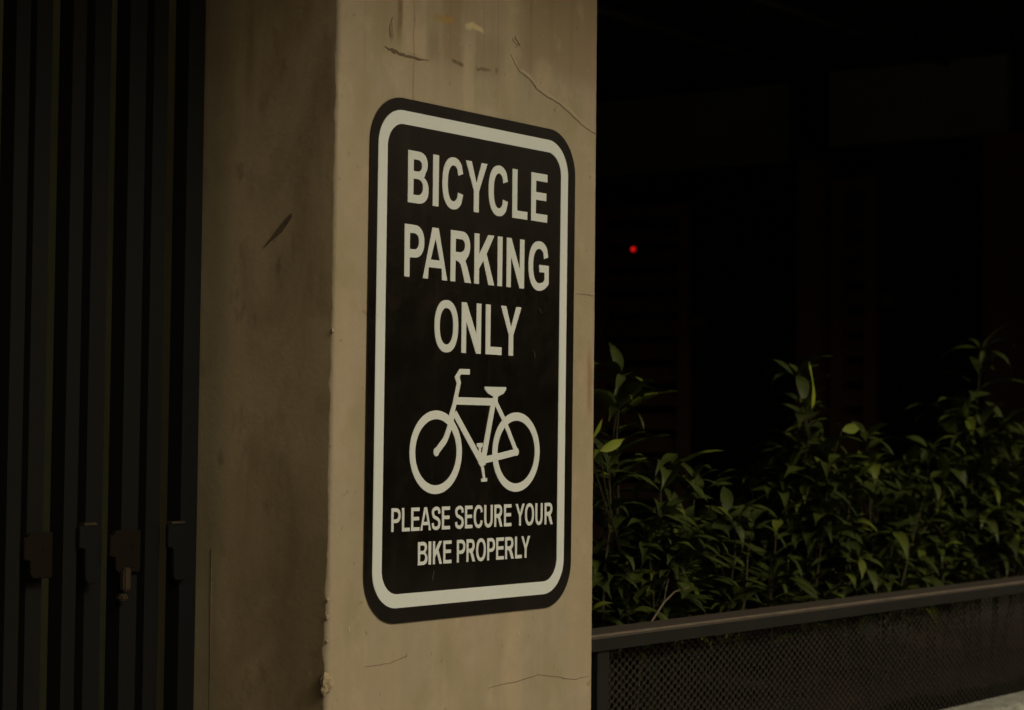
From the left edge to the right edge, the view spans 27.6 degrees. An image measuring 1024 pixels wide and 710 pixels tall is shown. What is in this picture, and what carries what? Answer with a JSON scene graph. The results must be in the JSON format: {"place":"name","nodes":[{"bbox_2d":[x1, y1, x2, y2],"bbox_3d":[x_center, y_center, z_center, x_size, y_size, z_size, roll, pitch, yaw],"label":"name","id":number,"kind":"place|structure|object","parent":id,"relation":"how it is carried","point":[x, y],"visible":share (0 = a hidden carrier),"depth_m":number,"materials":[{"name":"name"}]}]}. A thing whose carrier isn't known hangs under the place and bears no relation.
{"place":"outdoors","nodes":[
{"label":"outdoors","id":0,"kind":"place"},
{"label":"pavement","id":1,"kind":"structure","parent":0,"visible":0},
{"bbox_2d":[156,0,596,709],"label":"concrete pillar","id":2,"kind":"structure","parent":1,"relation":"on","point":[298,94],"depth_m":2.37,"materials":[{"name":"beige paint"}]},
{"bbox_2d":[0,0,205,709],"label":"folding gate","id":3,"kind":"structure","parent":2,"relation":"attached to","point":[63,555],"depth_m":2.30,"materials":[{"name":"metal"}]},
{"bbox_2d":[363,97,574,622],"bbox_3d":[-0.043,0.010,2.493,0.004,0.600,0.401,-1,-3,37],"label":"parking sign","id":4,"kind":"object","parent":2,"relation":"attached to","point":[469,385],"visible":1,"depth_m":2.48,"materials":[{"name":"black metal"}]},
{"bbox_2d":[609,594,1023,709],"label":"planter wall","id":5,"kind":"structure","parent":1,"relation":"on","point":[1013,701],"depth_m":4.28,"materials":[{"name":"grey concrete"}]},
{"bbox_2d":[591,576,1023,709],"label":"railing","id":6,"kind":"object","parent":5,"relation":"on","point":[606,640],"visible":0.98,"depth_m":3.38,"materials":[{"name":"grey metal"}]},
{"bbox_2d":[609,616,1023,709],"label":"planter soil","id":7,"kind":"structure","parent":5,"relation":"in","point":[704,684],"depth_m":4.01,"materials":[{"name":"brown soil"}]},
{"bbox_2d":[636,581,689,707],"bbox_3d":[0.227,0.464,3.108,0.018,0.260,0.172,-1,-3,35],"label":"dry twig","id":8,"kind":"object","parent":7,"relation":"on","point":[657,612],"visible":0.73,"depth_m":3.09,"materials":[{"name":"brown wood"}]},
{"bbox_2d":[592,342,737,709],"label":"leafy shrub","id":9,"kind":"object","parent":7,"relation":"on","point":[622,582],"visible":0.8,"depth_m":3.20,"materials":[{"name":"green plant"}]},
{"bbox_2d":[592,463,785,709],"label":"leafy shrub","id":10,"kind":"object","parent":7,"relation":"on","point":[743,593],"visible":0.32,"depth_m":3.38,"materials":[{"name":"green plant"}]},
{"bbox_2d":[708,499,856,708],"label":"leafy shrub","id":11,"kind":"object","parent":7,"relation":"on","point":[782,584],"visible":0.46,"depth_m":3.58,"materials":[{"name":"green plant"}]},
{"bbox_2d":[707,355,904,698],"bbox_3d":[0.528,0.311,3.738,0.339,0.620,0.346,-1,-3,37],"label":"leafy shrub","id":12,"kind":"object","parent":7,"relation":"on","point":[818,543],"visible":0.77,"depth_m":3.69,"materials":[{"name":"green plant"}]},
{"bbox_2d":[799,419,972,686],"bbox_3d":[0.683,0.377,3.950,0.406,0.509,0.385,0,-2,6],"label":"leafy shrub","id":13,"kind":"object","parent":7,"relation":"on","point":[906,553],"visible":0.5,"depth_m":3.95,"materials":[{"name":"green plant"}]},
{"bbox_2d":[851,435,1014,670],"bbox_3d":[0.831,0.401,4.179,0.279,0.481,0.488,-1,-3,37],"label":"leafy shrub","id":14,"kind":"object","parent":7,"relation":"on","point":[913,452],"visible":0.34,"depth_m":4.19,"materials":[{"name":"green plant"}]},
{"bbox_2d":[904,325,1023,663],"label":"leafy shrub","id":15,"kind":"object","parent":7,"relation":"on","point":[996,484],"visible":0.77,"depth_m":4.32,"materials":[{"name":"green plant"}]},
{"bbox_2d":[983,378,1023,630],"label":"leafy shrub","id":16,"kind":"object","parent":7,"relation":"on","point":[1021,452],"visible":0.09,"depth_m":4.81,"materials":[{"name":"green plant"}]},
{"label":"ground","id":17,"kind":"structure","parent":0,"visible":0},
{"bbox_2d":[0,0,1023,709],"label":"porch building","id":18,"kind":"structure","parent":17,"relation":"on","point":[796,182],"depth_m":7.33,"materials":[{"name":"paint"}]},
{"bbox_2d":[630,245,639,257],"bbox_3d":[0.460,-0.390,7.843,0.036,0.050,0.032,-1,-3,37],"label":"indicator lamp","id":19,"kind":"object","parent":18,"relation":"attached to","point":[634,251],"visible":1,"depth_m":7.84,"materials":[{"name":"red paint"}]},
{"bbox_2d":[691,164,796,596],"bbox_3d":[0.843,0.096,7.571,0.450,1.560,0.101,-1,-3,37],"label":"door","id":20,"kind":"structure","parent":18,"relation":"in","point":[744,286],"depth_m":7.59,"materials":[{"name":"black paint"}]},
{"bbox_2d":[879,138,983,587],"bbox_3d":[1.435,0.067,7.131,0.395,1.600,0.101,-1,-3,37],"label":"door","id":21,"kind":"structure","parent":18,"relation":"in","point":[931,298],"depth_m":7.15,"materials":[{"name":"black paint"}]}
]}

